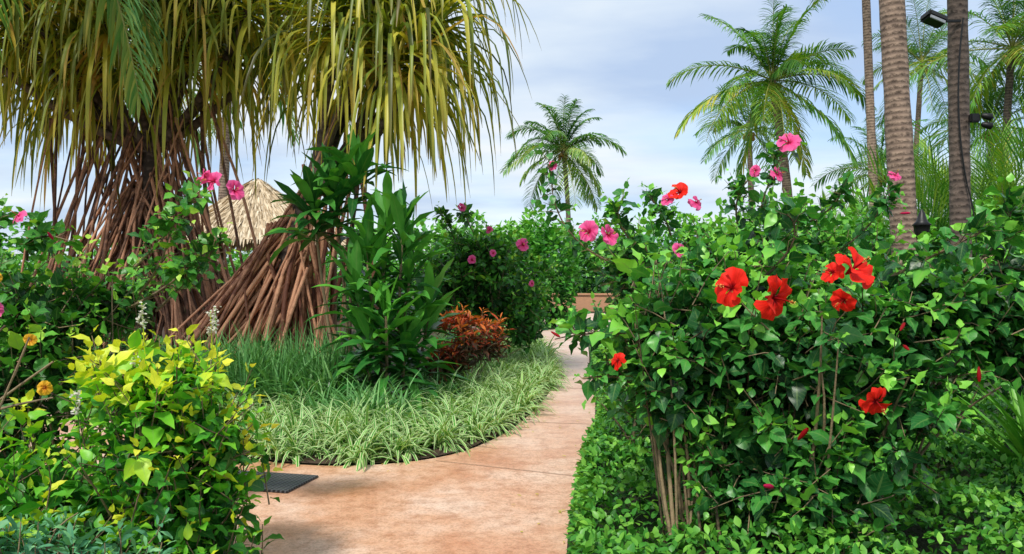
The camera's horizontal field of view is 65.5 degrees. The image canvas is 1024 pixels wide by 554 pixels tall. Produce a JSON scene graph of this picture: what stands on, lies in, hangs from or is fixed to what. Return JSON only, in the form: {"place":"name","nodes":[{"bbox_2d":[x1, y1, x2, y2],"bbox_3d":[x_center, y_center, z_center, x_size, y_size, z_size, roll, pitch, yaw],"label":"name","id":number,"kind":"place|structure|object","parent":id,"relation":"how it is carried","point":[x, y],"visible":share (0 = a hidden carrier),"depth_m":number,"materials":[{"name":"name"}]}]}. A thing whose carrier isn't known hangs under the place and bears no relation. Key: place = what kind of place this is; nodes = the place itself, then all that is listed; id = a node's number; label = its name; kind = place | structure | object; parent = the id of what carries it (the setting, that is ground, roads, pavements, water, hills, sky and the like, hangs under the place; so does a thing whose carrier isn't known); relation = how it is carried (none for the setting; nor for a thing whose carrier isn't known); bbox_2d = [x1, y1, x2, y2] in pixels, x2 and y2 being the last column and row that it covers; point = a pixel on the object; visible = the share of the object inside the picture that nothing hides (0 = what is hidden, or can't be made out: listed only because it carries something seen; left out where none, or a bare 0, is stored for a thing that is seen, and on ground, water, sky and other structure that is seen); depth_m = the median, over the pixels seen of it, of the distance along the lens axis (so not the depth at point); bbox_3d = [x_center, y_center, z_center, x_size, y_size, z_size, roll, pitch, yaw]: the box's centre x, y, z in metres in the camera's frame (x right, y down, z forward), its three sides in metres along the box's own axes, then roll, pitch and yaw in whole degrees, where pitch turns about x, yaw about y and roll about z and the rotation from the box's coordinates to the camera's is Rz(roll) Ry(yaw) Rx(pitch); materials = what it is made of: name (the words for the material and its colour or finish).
{"place":"outdoors","nodes":[
{"label":"outdoors","id":0,"kind":"place"},
{"bbox_2d":[0,325,53,409],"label":"bare stem","id":1,"kind":"object","parent":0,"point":[6,394],"visible":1,"depth_m":3.31,"materials":[{"name":"brown plant"}]},
{"bbox_2d":[123,39,242,184],"bbox_3d":[-13.114,-4.180,29.988,5.478,11.406,5.508,0,0,18],"label":"coconut palm","id":2,"kind":"object","parent":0,"point":[197,155],"visible":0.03,"depth_m":30.04,"materials":[{"name":"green plant"}]},
{"bbox_2d":[0,313,610,553],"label":"garden path","id":3,"kind":"structure","parent":0,"point":[464,503],"depth_m":5.37,"materials":[{"name":"concrete"}]},
{"bbox_2d":[238,470,318,492],"bbox_3d":[-1.880,1.482,5.800,0.800,0.016,0.460,0,0,14],"label":"rubber mat","id":4,"kind":"object","parent":3,"relation":"on","point":[282,482],"visible":0.48,"depth_m":5.77,"materials":[{"name":"grey rubber"}]},
{"bbox_2d":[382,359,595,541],"bbox_3d":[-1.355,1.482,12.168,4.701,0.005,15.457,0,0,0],"label":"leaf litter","id":5,"kind":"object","parent":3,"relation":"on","point":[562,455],"visible":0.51,"depth_m":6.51,"materials":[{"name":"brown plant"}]},
{"bbox_2d":[0,0,1023,276],"label":"sky","id":6,"kind":"structure","parent":0,"point":[617,57],"materials":[{"name":"blue"}]},
{"bbox_2d":[3,278,1023,553],"bbox_3d":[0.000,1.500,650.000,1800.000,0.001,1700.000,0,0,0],"label":"ground","id":7,"kind":"structure","parent":0,"point":[919,532],"depth_m":5.02,"materials":[{"name":"soil"}]},
{"bbox_2d":[0,504,176,553],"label":"blue green shrub","id":8,"kind":"object","parent":7,"relation":"on","point":[68,532],"visible":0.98,"depth_m":3.18,"materials":[{"name":"green plant"}]},
{"bbox_2d":[0,168,244,512],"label":"hibiscus bush","id":9,"kind":"object","parent":7,"relation":"on","point":[47,320],"visible":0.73,"depth_m":4.50,"materials":[{"name":"green plant"}]},
{"bbox_2d":[0,324,284,553],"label":"golden shrub","id":10,"kind":"object","parent":7,"relation":"on","point":[171,398],"visible":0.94,"depth_m":3.61,"materials":[{"name":"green plant"}]},
{"bbox_2d":[0,223,444,319],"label":"hedge","id":11,"kind":"object","parent":7,"relation":"on","point":[31,263],"visible":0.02,"depth_m":26.66,"materials":[{"name":"green plant"}]},
{"bbox_2d":[159,1,304,283],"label":"coconut palm","id":12,"kind":"object","parent":7,"relation":"on","point":[222,190],"visible":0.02,"depth_m":25.92,"materials":[{"name":"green plant"}]},
{"bbox_2d":[186,178,345,332],"bbox_3d":[-5.749,-0.374,18.005,5.010,3.748,5.004,0,0,0],"label":"thatched hut","id":13,"kind":"object","parent":7,"relation":"on","point":[263,209],"visible":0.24,"depth_m":16.96,"materials":[{"name":"plant"}]},
{"bbox_2d":[23,321,547,463],"bbox_3d":[-5.681,1.484,16.677,12.698,0.001,20.706,0,0,0],"label":"mulch bed","id":14,"kind":"object","parent":7,"relation":"on","point":[438,451],"visible":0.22,"depth_m":6.77,"materials":[{"name":"soil"}]},
{"bbox_2d":[0,0,167,121],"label":"coconut palm","id":15,"kind":"object","parent":14,"relation":"on","point":[132,97],"visible":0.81,"depth_m":8.95,"materials":[{"name":"green plant"}]},
{"bbox_2d":[3,326,293,382],"bbox_3d":[-4.634,0.884,9.999,4.859,1.246,1.162,0,0,12],"label":"shrub","id":16,"kind":"object","parent":14,"relation":"on","point":[127,348],"visible":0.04,"depth_m":9.97,"materials":[{"name":"green plant"}]},
{"bbox_2d":[0,0,347,383],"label":"pandanus tree","id":17,"kind":"object","parent":14,"relation":"on","point":[66,69],"visible":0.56,"depth_m":11.06,"materials":[{"name":"brown plant"}]},
{"bbox_2d":[151,310,395,408],"bbox_3d":[-2.753,0.954,9.220,3.122,1.160,2.789,0,0,0],"label":"tall grass clump","id":18,"kind":"object","parent":14,"relation":"on","point":[266,370],"visible":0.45,"depth_m":8.81,"materials":[{"name":"green plant"}]},
{"bbox_2d":[260,124,408,363],"bbox_3d":[-2.017,-0.124,9.234,1.714,3.258,1.597,0,0,0],"label":"ti plant","id":19,"kind":"object","parent":14,"relation":"on","point":[336,188],"visible":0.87,"depth_m":9.14,"materials":[{"name":"green plant"}]},
{"bbox_2d":[163,0,540,368],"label":"pandanus tree","id":20,"kind":"object","parent":14,"relation":"on","point":[376,35],"visible":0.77,"depth_m":10.06,"materials":[{"name":"green plant"}]},
{"bbox_2d":[304,171,475,408],"bbox_3d":[-1.370,0.194,8.946,1.719,2.682,1.721,0,0,31],"label":"ti plant","id":21,"kind":"object","parent":14,"relation":"on","point":[367,319],"visible":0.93,"depth_m":8.76,"materials":[{"name":"green plant"}]},
{"bbox_2d":[216,322,572,471],"bbox_3d":[-0.470,1.376,13.109,3.987,0.871,14.492,0,0,13],"label":"spider plant border","id":22,"kind":"object","parent":14,"relation":"on","point":[498,396],"visible":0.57,"depth_m":7.26,"materials":[{"name":"green plant"}]},
{"bbox_2d":[409,302,509,384],"bbox_3d":[-0.561,0.915,10.193,0.904,1.186,1.656,0,0,39],"label":"red croton","id":23,"kind":"object","parent":14,"relation":"on","point":[465,329],"visible":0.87,"depth_m":10.12,"materials":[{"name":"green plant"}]},
{"bbox_2d":[412,201,561,360],"bbox_3d":[-0.436,0.171,12.509,2.466,2.671,1.778,0,0,-19],"label":"garden hibiscus shrub","id":24,"kind":"object","parent":14,"relation":"on","point":[494,291],"visible":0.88,"depth_m":12.32,"materials":[{"name":"green plant"}]},
{"bbox_2d":[258,324,516,427],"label":"lily turf grass","id":25,"kind":"structure","parent":7,"relation":"on","point":[360,393],"depth_m":7.98,"materials":[{"name":"green plant"}]},
{"bbox_2d":[0,211,839,290],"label":"distant tree line","id":26,"kind":"object","parent":7,"relation":"on","point":[234,255],"visible":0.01,"depth_m":87.96,"materials":[{"name":"green plant"}]},
{"bbox_2d":[415,207,586,328],"bbox_3d":[-0.459,-0.197,23.177,5.336,3.729,3.018,0,0,0],"label":"hedge","id":27,"kind":"object","parent":7,"relation":"on","point":[550,236],"visible":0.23,"depth_m":22.86,"materials":[{"name":"green plant"}]},
{"bbox_2d":[498,94,626,221],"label":"coconut palm","id":28,"kind":"object","parent":7,"relation":"on","point":[563,145],"visible":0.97,"depth_m":49.76,"materials":[{"name":"green plant"}]},
{"bbox_2d":[541,293,617,311],"bbox_3d":[2.300,1.103,34.500,4.760,0.793,0.620,0,0,0],"label":"stone planter","id":29,"kind":"object","parent":7,"relation":"on","point":[583,300],"visible":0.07,"depth_m":34.25,"materials":[{"name":"beige stone"}]},
{"bbox_2d":[564,347,608,553],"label":"ground cover edge","id":30,"kind":"object","parent":7,"relation":"on","point":[580,479],"visible":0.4,"depth_m":4.63,"materials":[{"name":"green plant"}]},
{"bbox_2d":[493,198,936,292],"bbox_3d":[10.305,-0.946,37.119,24.389,5.428,5.260,0,0,-5],"label":"hedge","id":31,"kind":"object","parent":7,"relation":"on","point":[590,282],"visible":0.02,"depth_m":36.21,"materials":[{"name":"green plant"}]},
{"bbox_2d":[693,68,809,221],"bbox_3d":[11.823,-4.502,39.878,5.919,12.021,5.703,0,0,0],"label":"coconut palm","id":32,"kind":"object","parent":7,"relation":"on","point":[735,136],"visible":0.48,"depth_m":39.91,"materials":[{"name":"green plant"}]},
{"bbox_2d":[666,0,876,196],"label":"coconut palm","id":33,"kind":"object","parent":7,"relation":"on","point":[773,89],"visible":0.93,"depth_m":29.66,"materials":[{"name":"green plant"}]},
{"bbox_2d":[530,133,1023,471],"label":"pink hibiscus bush","id":34,"kind":"object","parent":7,"relation":"on","point":[638,238],"visible":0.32,"depth_m":5.79,"materials":[{"name":"green plant"}]},
{"bbox_2d":[548,173,1023,553],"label":"red hibiscus bush","id":35,"kind":"object","parent":7,"relation":"on","point":[834,416],"visible":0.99,"depth_m":3.99,"materials":[{"name":"green plant"}]},
{"bbox_2d":[566,345,1023,553],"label":"ground cover hedge","id":36,"kind":"object","parent":7,"relation":"on","point":[954,492],"visible":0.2,"depth_m":4.19,"materials":[{"name":"green plant"}]},
{"bbox_2d":[809,0,877,206],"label":"coconut palm","id":37,"kind":"object","parent":7,"relation":"on","point":[868,74],"visible":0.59,"depth_m":24.90,"materials":[{"name":"brown plant"}]},
{"bbox_2d":[672,177,1023,283],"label":"hedge","id":38,"kind":"object","parent":7,"relation":"on","point":[848,211],"visible":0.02,"depth_m":14.34,"materials":[{"name":"green plant"}]},
{"bbox_2d":[811,114,943,228],"bbox_3d":[16.683,-3.153,36.138,5.904,9.320,5.886,0,0,0],"label":"coconut palm","id":39,"kind":"object","parent":7,"relation":"on","point":[881,149],"visible":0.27,"depth_m":36.07,"materials":[{"name":"green plant"}]},
{"bbox_2d":[879,0,918,270],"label":"coconut palm","id":40,"kind":"object","parent":7,"relation":"on","point":[898,126],"visible":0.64,"depth_m":11.85,"materials":[{"name":"brown plant"}]},
{"bbox_2d":[912,209,931,239],"bbox_3d":[5.300,0.310,10.300,0.234,2.380,0.240,0,0,0],"label":"garden torch","id":41,"kind":"object","parent":7,"relation":"on","point":[921,224],"visible":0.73,"depth_m":10.24,"materials":[{"name":"black metal"}]},
{"bbox_2d":[830,89,1023,235],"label":"areca palm","id":42,"kind":"object","parent":7,"relation":"on","point":[921,193],"visible":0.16,"depth_m":17.05,"materials":[{"name":"green plant"}]},
{"bbox_2d":[860,0,996,156],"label":"coconut palm","id":43,"kind":"object","parent":7,"relation":"on","point":[915,51],"visible":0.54,"depth_m":41.77,"materials":[{"name":"green plant"}]},
{"bbox_2d":[868,100,1023,215],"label":"areca palm","id":44,"kind":"object","parent":7,"relation":"on","point":[972,151],"visible":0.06,"depth_m":20.17,"materials":[{"name":"green plant"}]},
{"bbox_2d":[947,0,971,256],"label":"coconut palm","id":45,"kind":"object","parent":7,"relation":"on","point":[959,205],"visible":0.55,"depth_m":12.88,"materials":[{"name":"brown plant"}]},
{"bbox_2d":[920,9,960,28],"bbox_3d":[6.892,-4.120,12.746,0.688,0.258,0.260,0,0,-11],"label":"floodlight","id":46,"kind":"object","parent":45,"relation":"attached to","point":[933,18],"visible":1,"depth_m":12.66,"materials":[{"name":"black metal"}]},
{"bbox_2d":[958,18,976,255],"bbox_3d":[7.298,-1.830,12.776,0.300,4.663,0.062,0,0,7],"label":"power cable","id":47,"kind":"object","parent":45,"relation":"attached to","point":[959,122],"visible":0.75,"depth_m":12.77,"materials":[{"name":"black rubber"}]},
{"bbox_2d":[968,113,992,129],"bbox_3d":[7.500,-2.481,12.743,0.346,0.278,0.141,0,0,25],"label":"spotlight pair","id":48,"kind":"object","parent":45,"relation":"attached to","point":[973,117],"visible":1,"depth_m":12.69,"materials":[{"name":"black metal"}]},
{"bbox_2d":[909,0,1023,175],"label":"coconut palm","id":49,"kind":"object","parent":7,"relation":"on","point":[1011,54],"visible":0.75,"depth_m":28.92,"materials":[{"name":"green plant"}]},
{"bbox_2d":[914,59,1023,206],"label":"coconut palm","id":50,"kind":"object","parent":7,"relation":"on","point":[1000,91],"visible":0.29,"depth_m":31.72,"materials":[{"name":"green plant"}]},
{"bbox_2d":[925,372,1023,476],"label":"spider lily clump","id":51,"kind":"object","parent":7,"relation":"on","point":[1014,429],"visible":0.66,"depth_m":5.48,"materials":[{"name":"green plant"}]},
{"label":"lawn","id":52,"kind":"structure","parent":0,"visible":0},
{"bbox_2d":[805,143,990,255],"bbox_3d":[9.897,-0.872,20.405,5.618,4.758,6.814,0,0,-14],"label":"areca palm","id":53,"kind":"object","parent":52,"relation":"on","point":[864,203],"visible":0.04,"depth_m":19.24,"materials":[{"name":"green plant"}]}
]}

